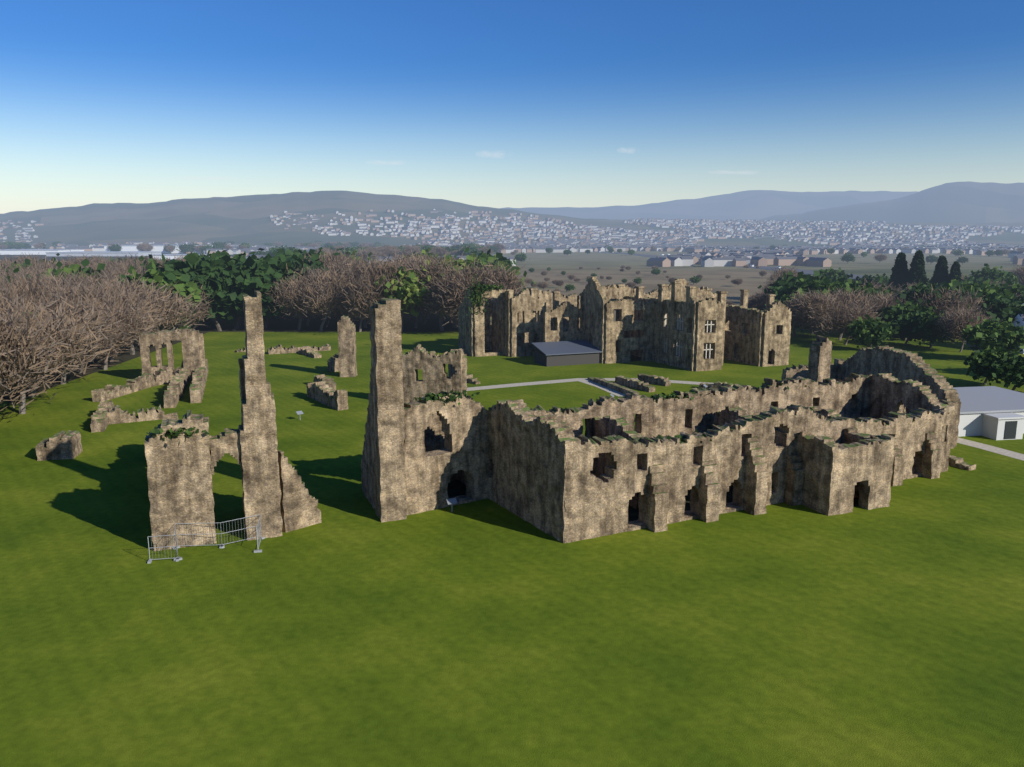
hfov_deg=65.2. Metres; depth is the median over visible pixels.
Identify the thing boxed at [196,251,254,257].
dark tree
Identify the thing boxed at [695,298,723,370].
mansion wing end
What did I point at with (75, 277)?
bare tree
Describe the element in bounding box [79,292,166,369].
bare tree
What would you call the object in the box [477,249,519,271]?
spring tree
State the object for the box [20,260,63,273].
bare tree
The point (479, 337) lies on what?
ruined wall
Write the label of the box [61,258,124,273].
bare tree
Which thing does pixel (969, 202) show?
hills
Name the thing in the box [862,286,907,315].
bare tree
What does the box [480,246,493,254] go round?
bare tree
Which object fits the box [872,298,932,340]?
round tree
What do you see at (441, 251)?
bare tree
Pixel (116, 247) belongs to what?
dark tree
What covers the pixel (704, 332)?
mansion wing
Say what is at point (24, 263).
round tree
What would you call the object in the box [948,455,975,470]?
foundation wall
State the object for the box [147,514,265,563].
temporary fence panels
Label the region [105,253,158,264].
bare tree
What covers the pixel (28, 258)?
bare tree
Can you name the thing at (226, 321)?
dark tree
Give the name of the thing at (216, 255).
dark tree
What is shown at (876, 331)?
round tree
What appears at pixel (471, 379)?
foundation wall
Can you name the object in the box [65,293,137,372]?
bare tree
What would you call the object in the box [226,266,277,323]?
dark tree
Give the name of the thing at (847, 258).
dark tree
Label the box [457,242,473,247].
round tree
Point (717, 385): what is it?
foundation wall
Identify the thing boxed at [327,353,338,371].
transept base
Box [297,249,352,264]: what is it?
bare tree
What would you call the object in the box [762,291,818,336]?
round tree
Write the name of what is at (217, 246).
dark tree
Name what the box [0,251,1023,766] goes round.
ground
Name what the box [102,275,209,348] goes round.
bare tree
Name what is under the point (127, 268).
bare tree
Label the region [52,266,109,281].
bare tree
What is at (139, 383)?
low church wall
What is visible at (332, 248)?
dark tree
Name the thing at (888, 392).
range wall
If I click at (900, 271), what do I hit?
conifer tree
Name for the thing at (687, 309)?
mansion wing
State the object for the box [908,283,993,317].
bare tree
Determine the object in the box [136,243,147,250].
bare tree
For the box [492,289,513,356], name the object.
mansion north side
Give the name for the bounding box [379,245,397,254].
bare tree
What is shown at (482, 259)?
round tree
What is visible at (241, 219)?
town hill
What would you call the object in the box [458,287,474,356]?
mansion north side
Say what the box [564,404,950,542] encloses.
range west wall
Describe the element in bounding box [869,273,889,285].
round tree
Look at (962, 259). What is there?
dark tree
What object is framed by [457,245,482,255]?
dark tree
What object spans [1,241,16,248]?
round tree
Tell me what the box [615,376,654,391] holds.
foundation wall
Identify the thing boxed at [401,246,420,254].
bare tree
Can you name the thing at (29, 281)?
bare tree
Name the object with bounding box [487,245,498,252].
dark tree
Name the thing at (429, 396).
wall ivy
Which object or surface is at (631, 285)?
bare tree
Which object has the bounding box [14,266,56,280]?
bare tree
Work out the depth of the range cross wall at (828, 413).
83.21 m
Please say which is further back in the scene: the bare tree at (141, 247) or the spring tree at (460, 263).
the bare tree at (141, 247)
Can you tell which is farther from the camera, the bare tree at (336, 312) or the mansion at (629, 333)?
the bare tree at (336, 312)
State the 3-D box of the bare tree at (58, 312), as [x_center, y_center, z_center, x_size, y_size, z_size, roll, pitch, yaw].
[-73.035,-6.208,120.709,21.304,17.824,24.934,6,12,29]
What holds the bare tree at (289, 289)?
on the ground
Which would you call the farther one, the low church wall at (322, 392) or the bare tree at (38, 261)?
the bare tree at (38, 261)
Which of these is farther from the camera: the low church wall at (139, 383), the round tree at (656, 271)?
the round tree at (656, 271)
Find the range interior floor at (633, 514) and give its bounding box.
[628,485,732,520]
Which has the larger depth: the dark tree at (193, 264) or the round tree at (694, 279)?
the round tree at (694, 279)
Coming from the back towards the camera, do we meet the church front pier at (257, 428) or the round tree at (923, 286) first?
the round tree at (923, 286)
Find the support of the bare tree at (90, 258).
on the ground
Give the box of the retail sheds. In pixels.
[0,245,236,258]
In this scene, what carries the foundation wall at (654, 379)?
on the ground
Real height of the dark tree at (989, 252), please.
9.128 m
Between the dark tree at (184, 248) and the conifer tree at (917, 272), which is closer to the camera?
the conifer tree at (917, 272)
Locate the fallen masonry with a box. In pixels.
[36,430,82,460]
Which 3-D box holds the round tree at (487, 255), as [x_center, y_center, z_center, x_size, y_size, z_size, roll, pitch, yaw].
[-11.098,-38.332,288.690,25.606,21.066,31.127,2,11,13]
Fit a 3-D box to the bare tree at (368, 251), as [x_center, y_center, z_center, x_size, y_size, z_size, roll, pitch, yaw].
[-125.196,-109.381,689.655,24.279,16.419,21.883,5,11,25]
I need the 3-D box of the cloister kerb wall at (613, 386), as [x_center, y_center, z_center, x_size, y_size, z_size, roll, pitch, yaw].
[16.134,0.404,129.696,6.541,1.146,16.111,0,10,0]
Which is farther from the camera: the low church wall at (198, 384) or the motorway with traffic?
the motorway with traffic
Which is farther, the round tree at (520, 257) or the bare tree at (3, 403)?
the round tree at (520, 257)
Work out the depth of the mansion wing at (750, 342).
155.06 m
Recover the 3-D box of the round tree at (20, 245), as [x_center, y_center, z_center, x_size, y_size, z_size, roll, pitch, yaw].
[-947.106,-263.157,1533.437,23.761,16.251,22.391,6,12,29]
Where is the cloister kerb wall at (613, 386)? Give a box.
[587,377,638,394]
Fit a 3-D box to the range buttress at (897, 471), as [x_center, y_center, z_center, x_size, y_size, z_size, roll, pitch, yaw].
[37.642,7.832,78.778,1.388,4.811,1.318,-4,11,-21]
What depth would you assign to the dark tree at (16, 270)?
167.81 m
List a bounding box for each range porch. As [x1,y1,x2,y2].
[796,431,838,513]
[819,434,894,515]
[843,426,884,498]
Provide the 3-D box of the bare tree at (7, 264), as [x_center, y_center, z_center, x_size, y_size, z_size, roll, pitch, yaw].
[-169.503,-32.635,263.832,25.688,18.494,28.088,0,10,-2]
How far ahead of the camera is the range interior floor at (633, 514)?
72.74 m
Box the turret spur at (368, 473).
[361,368,374,508]
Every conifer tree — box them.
[887,252,908,289]
[905,249,926,285]
[930,255,948,285]
[946,261,961,282]
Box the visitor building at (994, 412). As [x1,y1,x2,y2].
[953,386,1023,439]
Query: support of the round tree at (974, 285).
on the ground
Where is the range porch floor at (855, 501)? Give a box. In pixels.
[853,498,858,506]
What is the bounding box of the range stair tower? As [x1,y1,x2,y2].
[807,336,831,383]
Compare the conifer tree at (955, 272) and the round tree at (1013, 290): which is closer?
the round tree at (1013, 290)
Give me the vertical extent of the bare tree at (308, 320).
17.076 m
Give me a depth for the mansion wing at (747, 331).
157.53 m
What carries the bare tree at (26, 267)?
on the ground
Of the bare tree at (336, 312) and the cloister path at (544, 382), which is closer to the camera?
the cloister path at (544, 382)
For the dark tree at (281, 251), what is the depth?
307.27 m
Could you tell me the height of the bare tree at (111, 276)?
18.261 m
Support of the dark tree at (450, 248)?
on the ground
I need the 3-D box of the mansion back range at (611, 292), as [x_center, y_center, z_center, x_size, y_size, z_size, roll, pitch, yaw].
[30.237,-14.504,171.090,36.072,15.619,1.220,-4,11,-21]
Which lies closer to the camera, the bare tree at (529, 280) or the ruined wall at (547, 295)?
the ruined wall at (547, 295)
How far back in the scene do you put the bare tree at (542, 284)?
364.17 m
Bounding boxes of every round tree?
[0,259,31,271]
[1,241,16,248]
[13,242,24,248]
[22,258,104,279]
[97,261,201,332]
[130,254,165,268]
[200,244,211,251]
[237,242,249,247]
[254,250,266,254]
[341,246,358,256]
[446,254,535,294]
[455,248,515,272]
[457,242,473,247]
[515,252,526,262]
[545,247,553,252]
[565,284,575,290]
[628,249,634,254]
[633,277,641,283]
[650,268,661,274]
[689,276,701,283]
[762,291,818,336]
[769,274,837,299]
[814,266,852,281]
[827,248,835,253]
[827,277,890,300]
[842,314,899,347]
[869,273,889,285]
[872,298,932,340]
[898,284,930,292]
[909,306,954,347]
[930,278,992,290]
[952,249,963,255]
[952,280,1022,305]
[960,316,1023,352]
[963,342,1022,385]
[965,263,1021,284]
[979,280,1023,301]
[997,280,1023,296]
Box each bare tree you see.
[0,265,34,278]
[0,269,73,284]
[0,273,74,287]
[0,274,110,307]
[0,276,71,303]
[0,280,91,389]
[0,283,123,397]
[0,288,30,392]
[0,295,76,416]
[0,297,112,413]
[0,311,37,406]
[1,260,17,269]
[1,267,46,276]
[1,274,39,289]
[2,253,40,262]
[2,259,62,272]
[2,273,57,288]
[7,258,48,267]
[10,267,86,290]
[14,252,50,262]
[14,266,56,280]
[18,264,47,274]
[19,257,54,264]
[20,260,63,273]
[24,272,111,366]
[24,274,87,300]
[30,288,132,383]
[34,243,43,248]
[34,254,87,268]
[34,268,95,284]
[44,272,119,287]
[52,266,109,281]
[56,253,114,267]
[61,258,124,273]
[65,263,126,276]
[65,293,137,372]
[67,280,119,295]
[69,254,110,264]
[77,276,116,291]
[78,269,184,354]
[79,279,176,361]
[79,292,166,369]
[82,266,116,281]
[84,267,150,283]
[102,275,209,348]
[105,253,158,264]
[105,257,141,267]
[107,258,146,274]
[127,258,184,273]
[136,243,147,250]
[146,244,154,250]
[165,244,174,252]
[171,280,214,330]
[195,245,203,251]
[224,245,233,248]
[264,267,327,329]
[285,263,331,327]
[291,265,333,325]
[293,266,356,330]
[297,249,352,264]
[304,248,386,265]
[307,243,317,247]
[308,253,346,317]
[309,256,373,319]
[309,271,346,326]
[324,250,406,323]
[328,261,370,327]
[332,255,423,322]
[334,276,373,331]
[359,247,378,261]
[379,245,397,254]
[381,250,443,262]
[385,250,435,314]
[386,248,401,255]
[388,251,446,318]
[397,251,497,330]
[400,262,440,327]
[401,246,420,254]
[417,258,527,318]
[422,262,498,325]
[431,246,449,255]
[449,248,459,254]
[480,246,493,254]
[493,243,507,252]
[524,278,533,283]
[536,281,548,288]
[554,280,563,287]
[567,274,575,279]
[626,282,635,287]
[731,278,742,286]
[748,291,765,310]
[758,277,782,291]
[759,270,766,276]
[765,266,797,284]
[783,288,851,336]
[790,290,824,334]
[812,301,881,344]
[825,286,881,339]
[855,277,892,290]
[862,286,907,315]
[874,254,889,263]
[876,284,906,292]
[897,280,921,290]
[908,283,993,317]
[929,303,1000,351]
[1000,264,1023,285]
[1002,249,1010,255]
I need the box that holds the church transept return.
[199,333,204,366]
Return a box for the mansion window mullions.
[664,312,714,358]
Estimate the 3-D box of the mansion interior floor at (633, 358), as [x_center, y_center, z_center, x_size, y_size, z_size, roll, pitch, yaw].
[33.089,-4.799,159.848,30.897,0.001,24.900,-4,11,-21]
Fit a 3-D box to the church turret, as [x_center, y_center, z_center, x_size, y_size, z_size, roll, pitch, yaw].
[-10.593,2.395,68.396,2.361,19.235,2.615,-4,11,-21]
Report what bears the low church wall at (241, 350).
on the ground
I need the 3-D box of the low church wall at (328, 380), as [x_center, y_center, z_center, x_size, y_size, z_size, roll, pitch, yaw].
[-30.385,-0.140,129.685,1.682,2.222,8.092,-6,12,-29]
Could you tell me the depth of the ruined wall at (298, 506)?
66.32 m
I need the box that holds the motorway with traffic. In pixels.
[593,251,875,278]
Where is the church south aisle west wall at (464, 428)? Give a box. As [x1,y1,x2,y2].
[404,391,490,514]
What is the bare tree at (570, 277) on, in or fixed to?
on the ground
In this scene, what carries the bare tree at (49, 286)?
on the ground
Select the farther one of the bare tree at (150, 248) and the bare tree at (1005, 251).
the bare tree at (150, 248)
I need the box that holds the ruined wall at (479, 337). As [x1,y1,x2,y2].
[474,287,505,356]
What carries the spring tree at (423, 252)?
on the ground
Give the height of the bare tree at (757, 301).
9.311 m
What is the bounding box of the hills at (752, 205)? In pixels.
[500,190,916,221]
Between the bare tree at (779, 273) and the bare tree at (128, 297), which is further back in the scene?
the bare tree at (779, 273)
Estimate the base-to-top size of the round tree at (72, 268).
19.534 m
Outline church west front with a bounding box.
[144,410,216,550]
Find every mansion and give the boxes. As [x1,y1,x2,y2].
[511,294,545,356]
[624,295,653,356]
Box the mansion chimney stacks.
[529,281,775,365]
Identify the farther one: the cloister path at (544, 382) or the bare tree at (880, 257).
the bare tree at (880, 257)
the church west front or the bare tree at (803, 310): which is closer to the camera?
the church west front
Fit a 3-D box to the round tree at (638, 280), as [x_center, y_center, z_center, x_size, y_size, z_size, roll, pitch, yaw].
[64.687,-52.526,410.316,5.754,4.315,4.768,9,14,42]
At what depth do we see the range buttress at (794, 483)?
72.72 m
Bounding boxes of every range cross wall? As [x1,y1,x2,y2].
[593,415,643,508]
[713,404,777,442]
[809,406,840,418]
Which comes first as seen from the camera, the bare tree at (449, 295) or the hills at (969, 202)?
the bare tree at (449, 295)
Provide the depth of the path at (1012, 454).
92.47 m
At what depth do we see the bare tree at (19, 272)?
223.93 m
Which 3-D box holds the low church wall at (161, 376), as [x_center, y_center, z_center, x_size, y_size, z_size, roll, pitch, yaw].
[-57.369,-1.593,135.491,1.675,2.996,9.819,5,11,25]
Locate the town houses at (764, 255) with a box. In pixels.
[0,209,1023,266]
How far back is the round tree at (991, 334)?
154.99 m
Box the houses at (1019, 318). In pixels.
[1000,303,1023,353]
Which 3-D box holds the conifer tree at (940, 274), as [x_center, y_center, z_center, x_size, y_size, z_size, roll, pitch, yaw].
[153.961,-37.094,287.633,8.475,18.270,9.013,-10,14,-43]
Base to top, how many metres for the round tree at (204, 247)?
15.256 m
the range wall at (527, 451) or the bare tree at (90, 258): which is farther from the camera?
the bare tree at (90, 258)
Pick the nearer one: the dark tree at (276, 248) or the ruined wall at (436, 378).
the ruined wall at (436, 378)
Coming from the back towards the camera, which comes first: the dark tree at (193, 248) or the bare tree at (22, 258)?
the dark tree at (193, 248)
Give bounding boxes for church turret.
[369,298,406,521]
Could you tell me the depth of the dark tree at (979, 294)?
189.41 m
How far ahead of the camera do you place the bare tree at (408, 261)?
235.44 m
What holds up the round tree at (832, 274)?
on the ground
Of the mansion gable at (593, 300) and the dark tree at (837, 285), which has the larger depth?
the dark tree at (837, 285)
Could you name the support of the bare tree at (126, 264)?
on the ground
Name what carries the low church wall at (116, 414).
on the ground
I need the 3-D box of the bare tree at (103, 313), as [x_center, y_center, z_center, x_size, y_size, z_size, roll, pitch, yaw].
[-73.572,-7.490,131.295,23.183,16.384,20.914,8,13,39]
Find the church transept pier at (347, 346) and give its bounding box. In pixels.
[337,315,357,376]
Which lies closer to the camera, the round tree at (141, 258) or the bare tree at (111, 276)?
the bare tree at (111, 276)
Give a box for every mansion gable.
[542,301,582,341]
[580,276,607,363]
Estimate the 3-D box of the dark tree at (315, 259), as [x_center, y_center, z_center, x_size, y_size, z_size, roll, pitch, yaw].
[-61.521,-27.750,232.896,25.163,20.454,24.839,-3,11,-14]
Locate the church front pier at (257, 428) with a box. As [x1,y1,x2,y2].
[238,291,282,540]
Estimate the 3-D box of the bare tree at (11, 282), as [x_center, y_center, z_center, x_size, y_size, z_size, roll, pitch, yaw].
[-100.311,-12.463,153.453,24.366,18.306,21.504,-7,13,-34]
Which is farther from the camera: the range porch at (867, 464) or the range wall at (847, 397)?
the range wall at (847, 397)
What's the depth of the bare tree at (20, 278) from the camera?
168.18 m
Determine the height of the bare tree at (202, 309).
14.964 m
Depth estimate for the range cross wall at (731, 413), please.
81.42 m
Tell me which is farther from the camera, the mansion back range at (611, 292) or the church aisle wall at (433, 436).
the mansion back range at (611, 292)
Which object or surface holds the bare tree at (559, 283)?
on the ground
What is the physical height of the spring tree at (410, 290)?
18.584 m
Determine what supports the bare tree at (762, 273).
on the ground
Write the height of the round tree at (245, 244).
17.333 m
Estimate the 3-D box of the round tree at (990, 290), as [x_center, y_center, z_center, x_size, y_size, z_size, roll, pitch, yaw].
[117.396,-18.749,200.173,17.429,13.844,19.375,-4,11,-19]
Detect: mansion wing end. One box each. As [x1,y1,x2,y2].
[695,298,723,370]
[761,300,790,366]
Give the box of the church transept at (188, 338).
[139,328,200,379]
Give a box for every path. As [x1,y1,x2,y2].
[467,378,713,390]
[576,379,624,396]
[957,438,1023,460]
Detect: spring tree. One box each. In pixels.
[342,250,375,262]
[375,262,434,331]
[403,248,445,259]
[420,251,485,327]
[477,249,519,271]
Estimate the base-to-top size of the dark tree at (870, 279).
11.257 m
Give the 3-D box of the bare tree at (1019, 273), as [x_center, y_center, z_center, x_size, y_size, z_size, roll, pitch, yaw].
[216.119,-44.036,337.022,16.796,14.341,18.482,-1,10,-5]
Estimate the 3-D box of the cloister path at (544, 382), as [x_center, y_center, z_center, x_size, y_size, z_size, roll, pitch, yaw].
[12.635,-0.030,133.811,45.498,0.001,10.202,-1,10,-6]
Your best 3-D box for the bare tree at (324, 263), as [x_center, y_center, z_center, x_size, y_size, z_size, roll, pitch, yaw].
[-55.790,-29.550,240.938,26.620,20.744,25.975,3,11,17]
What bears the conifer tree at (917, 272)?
on the ground
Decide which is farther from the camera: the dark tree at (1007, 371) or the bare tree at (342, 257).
the bare tree at (342, 257)
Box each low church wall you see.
[90,400,113,432]
[91,373,153,401]
[91,405,163,424]
[153,366,183,385]
[163,361,189,407]
[189,359,207,402]
[235,347,245,351]
[267,344,330,353]
[297,347,321,357]
[307,380,347,410]
[313,374,335,390]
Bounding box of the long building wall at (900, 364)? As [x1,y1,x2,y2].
[840,346,960,446]
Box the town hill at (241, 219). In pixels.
[0,191,1023,248]
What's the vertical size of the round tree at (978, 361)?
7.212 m
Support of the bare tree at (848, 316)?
on the ground
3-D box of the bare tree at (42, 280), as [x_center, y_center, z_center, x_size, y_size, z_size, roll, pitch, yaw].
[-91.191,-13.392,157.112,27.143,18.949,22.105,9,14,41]
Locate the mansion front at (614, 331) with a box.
[604,299,654,363]
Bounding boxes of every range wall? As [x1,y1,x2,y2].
[458,399,580,542]
[530,373,871,473]
[867,373,954,470]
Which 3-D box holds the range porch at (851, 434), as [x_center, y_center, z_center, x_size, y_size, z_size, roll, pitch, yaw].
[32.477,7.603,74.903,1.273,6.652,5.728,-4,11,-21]
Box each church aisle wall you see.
[149,412,178,433]
[424,414,458,480]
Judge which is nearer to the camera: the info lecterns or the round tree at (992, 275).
the info lecterns
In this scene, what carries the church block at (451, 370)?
on the ground
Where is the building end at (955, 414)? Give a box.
[903,400,957,448]
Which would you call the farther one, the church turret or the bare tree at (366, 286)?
the bare tree at (366, 286)
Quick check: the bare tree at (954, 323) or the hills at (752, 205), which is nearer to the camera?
the bare tree at (954, 323)
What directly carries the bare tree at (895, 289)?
on the ground
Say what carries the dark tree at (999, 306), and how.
on the ground
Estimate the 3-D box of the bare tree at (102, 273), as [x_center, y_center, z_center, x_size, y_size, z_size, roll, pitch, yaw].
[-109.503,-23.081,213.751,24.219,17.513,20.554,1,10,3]
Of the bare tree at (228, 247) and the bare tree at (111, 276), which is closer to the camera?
the bare tree at (111, 276)
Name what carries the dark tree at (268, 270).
on the ground
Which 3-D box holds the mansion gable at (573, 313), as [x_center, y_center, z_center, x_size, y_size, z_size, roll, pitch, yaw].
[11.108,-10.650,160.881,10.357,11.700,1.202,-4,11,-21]
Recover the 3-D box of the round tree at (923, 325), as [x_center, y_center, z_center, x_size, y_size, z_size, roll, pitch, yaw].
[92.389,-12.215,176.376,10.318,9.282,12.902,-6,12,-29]
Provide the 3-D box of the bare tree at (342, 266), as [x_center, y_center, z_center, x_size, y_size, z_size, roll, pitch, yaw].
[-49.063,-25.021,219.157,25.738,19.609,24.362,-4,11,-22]
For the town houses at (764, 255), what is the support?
on the ground
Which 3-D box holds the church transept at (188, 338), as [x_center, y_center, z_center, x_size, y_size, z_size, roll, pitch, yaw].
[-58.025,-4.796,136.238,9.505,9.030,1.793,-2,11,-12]
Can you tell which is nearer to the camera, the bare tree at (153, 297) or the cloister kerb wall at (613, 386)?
the cloister kerb wall at (613, 386)
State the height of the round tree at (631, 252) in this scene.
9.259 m
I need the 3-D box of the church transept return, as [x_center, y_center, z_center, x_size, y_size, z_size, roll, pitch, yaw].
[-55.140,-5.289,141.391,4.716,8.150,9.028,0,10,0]
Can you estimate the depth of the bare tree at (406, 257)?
264.84 m
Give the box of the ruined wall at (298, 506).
[277,449,321,532]
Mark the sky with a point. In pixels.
(485, 103)
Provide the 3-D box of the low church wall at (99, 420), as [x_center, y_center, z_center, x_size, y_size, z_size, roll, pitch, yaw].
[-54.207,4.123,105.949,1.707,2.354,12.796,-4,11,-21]
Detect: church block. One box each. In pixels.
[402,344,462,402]
[448,349,466,393]
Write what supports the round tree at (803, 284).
on the ground
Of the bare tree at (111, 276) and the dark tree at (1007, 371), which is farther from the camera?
the bare tree at (111, 276)
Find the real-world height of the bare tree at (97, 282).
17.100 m
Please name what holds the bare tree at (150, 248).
on the ground
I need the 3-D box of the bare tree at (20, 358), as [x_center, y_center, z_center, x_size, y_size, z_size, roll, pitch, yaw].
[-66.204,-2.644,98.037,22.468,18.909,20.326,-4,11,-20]
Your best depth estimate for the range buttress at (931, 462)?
80.83 m
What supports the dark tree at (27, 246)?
on the ground
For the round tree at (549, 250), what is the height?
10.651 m
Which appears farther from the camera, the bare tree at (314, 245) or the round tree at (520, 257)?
the bare tree at (314, 245)
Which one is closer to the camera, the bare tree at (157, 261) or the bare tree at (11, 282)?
the bare tree at (11, 282)
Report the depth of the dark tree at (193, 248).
1224.00 m
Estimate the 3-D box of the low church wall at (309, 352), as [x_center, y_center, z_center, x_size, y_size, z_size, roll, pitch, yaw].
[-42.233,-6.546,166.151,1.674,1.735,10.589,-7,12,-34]
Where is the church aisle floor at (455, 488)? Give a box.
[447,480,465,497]
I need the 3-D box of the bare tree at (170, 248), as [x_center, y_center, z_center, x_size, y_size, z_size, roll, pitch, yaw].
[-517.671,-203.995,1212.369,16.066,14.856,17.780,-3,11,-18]
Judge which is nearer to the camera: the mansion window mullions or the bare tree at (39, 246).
the mansion window mullions
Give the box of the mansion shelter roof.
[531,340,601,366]
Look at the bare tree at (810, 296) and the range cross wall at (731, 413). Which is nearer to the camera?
the range cross wall at (731, 413)
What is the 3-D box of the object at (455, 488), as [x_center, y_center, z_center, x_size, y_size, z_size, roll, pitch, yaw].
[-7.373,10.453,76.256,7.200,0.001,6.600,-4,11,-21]
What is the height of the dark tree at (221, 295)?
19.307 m
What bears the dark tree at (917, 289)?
on the ground
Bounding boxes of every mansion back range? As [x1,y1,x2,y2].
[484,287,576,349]
[576,278,716,351]
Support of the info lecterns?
on the ground
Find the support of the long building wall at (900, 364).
on the ground
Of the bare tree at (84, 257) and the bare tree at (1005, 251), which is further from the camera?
the bare tree at (1005, 251)
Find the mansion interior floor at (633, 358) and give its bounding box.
[630,355,770,363]
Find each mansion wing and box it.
[647,297,724,366]
[653,296,698,370]
[723,304,764,366]
[729,308,791,363]
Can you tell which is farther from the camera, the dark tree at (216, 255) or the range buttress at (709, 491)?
the dark tree at (216, 255)
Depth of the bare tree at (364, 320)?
212.77 m
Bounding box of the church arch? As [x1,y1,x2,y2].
[209,428,242,474]
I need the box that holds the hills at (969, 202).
[759,181,1023,223]
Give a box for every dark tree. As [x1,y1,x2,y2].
[5,268,19,282]
[22,243,31,248]
[36,253,59,263]
[108,244,121,250]
[141,250,242,330]
[176,244,190,253]
[184,249,245,264]
[189,244,195,252]
[192,260,242,330]
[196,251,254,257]
[204,262,243,327]
[211,243,224,249]
[211,258,276,328]
[215,252,318,328]
[221,253,278,316]
[223,262,287,317]
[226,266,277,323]
[257,248,316,258]
[268,247,287,257]
[277,252,339,320]
[285,248,341,262]
[321,245,336,251]
[419,245,434,250]
[442,246,456,254]
[452,244,462,250]
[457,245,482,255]
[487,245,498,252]
[563,249,572,254]
[758,269,837,293]
[818,276,849,288]
[840,254,855,262]
[852,274,886,285]
[890,282,970,311]
[891,315,920,344]
[925,255,937,263]
[926,281,949,287]
[953,283,1012,321]
[956,256,968,263]
[962,276,982,285]
[970,292,1023,321]
[983,354,1023,390]
[985,250,995,256]
[995,249,1001,255]
[995,304,1023,324]
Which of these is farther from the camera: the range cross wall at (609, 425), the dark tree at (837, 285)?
the dark tree at (837, 285)
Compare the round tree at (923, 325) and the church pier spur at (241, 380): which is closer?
the church pier spur at (241, 380)
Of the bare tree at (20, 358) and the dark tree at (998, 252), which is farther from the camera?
the dark tree at (998, 252)
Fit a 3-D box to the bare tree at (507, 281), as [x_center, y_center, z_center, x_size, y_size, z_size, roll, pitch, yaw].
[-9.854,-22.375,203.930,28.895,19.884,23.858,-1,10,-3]
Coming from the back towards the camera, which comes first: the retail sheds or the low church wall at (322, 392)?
the retail sheds
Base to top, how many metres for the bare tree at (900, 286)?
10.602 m
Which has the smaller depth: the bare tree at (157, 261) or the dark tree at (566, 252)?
the bare tree at (157, 261)
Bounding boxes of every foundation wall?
[467,374,479,383]
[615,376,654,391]
[638,373,670,385]
[699,381,752,389]
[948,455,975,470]
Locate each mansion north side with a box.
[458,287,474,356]
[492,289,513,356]
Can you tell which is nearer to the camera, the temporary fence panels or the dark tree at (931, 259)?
the temporary fence panels
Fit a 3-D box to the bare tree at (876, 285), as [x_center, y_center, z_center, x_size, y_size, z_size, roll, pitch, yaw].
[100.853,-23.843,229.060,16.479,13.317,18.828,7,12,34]
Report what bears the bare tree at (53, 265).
on the ground
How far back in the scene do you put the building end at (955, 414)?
91.96 m
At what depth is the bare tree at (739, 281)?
394.23 m
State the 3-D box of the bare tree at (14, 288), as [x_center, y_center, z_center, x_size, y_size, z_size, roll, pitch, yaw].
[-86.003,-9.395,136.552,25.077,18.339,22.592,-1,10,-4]
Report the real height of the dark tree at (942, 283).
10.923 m
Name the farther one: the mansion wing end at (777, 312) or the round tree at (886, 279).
the round tree at (886, 279)
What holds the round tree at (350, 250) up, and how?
on the ground
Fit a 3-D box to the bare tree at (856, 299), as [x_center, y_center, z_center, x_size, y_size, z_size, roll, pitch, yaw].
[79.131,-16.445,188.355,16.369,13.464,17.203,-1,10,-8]
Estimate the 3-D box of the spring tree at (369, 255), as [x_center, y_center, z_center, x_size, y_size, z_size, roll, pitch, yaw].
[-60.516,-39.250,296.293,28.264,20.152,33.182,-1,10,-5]
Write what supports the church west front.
on the ground
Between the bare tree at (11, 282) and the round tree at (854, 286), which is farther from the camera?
the round tree at (854, 286)
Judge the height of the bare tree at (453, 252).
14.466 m
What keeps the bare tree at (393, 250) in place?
on the ground
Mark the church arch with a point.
(226, 441)
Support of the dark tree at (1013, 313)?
on the ground
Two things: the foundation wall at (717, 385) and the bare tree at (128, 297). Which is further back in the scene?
the bare tree at (128, 297)
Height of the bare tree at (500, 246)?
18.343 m
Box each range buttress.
[645,464,668,532]
[697,460,720,522]
[744,436,768,514]
[784,445,803,505]
[890,438,903,485]
[922,432,941,478]
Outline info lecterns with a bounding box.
[296,384,707,511]
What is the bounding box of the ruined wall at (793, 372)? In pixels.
[781,358,844,380]
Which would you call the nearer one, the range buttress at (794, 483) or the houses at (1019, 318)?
the range buttress at (794, 483)
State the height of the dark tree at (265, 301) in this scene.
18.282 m
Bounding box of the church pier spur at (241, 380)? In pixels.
[238,358,244,424]
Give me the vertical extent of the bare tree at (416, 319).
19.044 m
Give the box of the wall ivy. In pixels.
[146,273,940,443]
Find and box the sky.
[0,0,1023,213]
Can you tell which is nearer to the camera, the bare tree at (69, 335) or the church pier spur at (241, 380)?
the church pier spur at (241, 380)
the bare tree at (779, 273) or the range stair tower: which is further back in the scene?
the bare tree at (779, 273)
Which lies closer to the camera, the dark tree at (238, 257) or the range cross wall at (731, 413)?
the range cross wall at (731, 413)
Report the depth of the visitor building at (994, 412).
98.25 m
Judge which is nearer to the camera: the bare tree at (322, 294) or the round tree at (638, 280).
the bare tree at (322, 294)
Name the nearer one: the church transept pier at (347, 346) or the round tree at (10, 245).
the church transept pier at (347, 346)
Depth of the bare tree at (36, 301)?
126.70 m

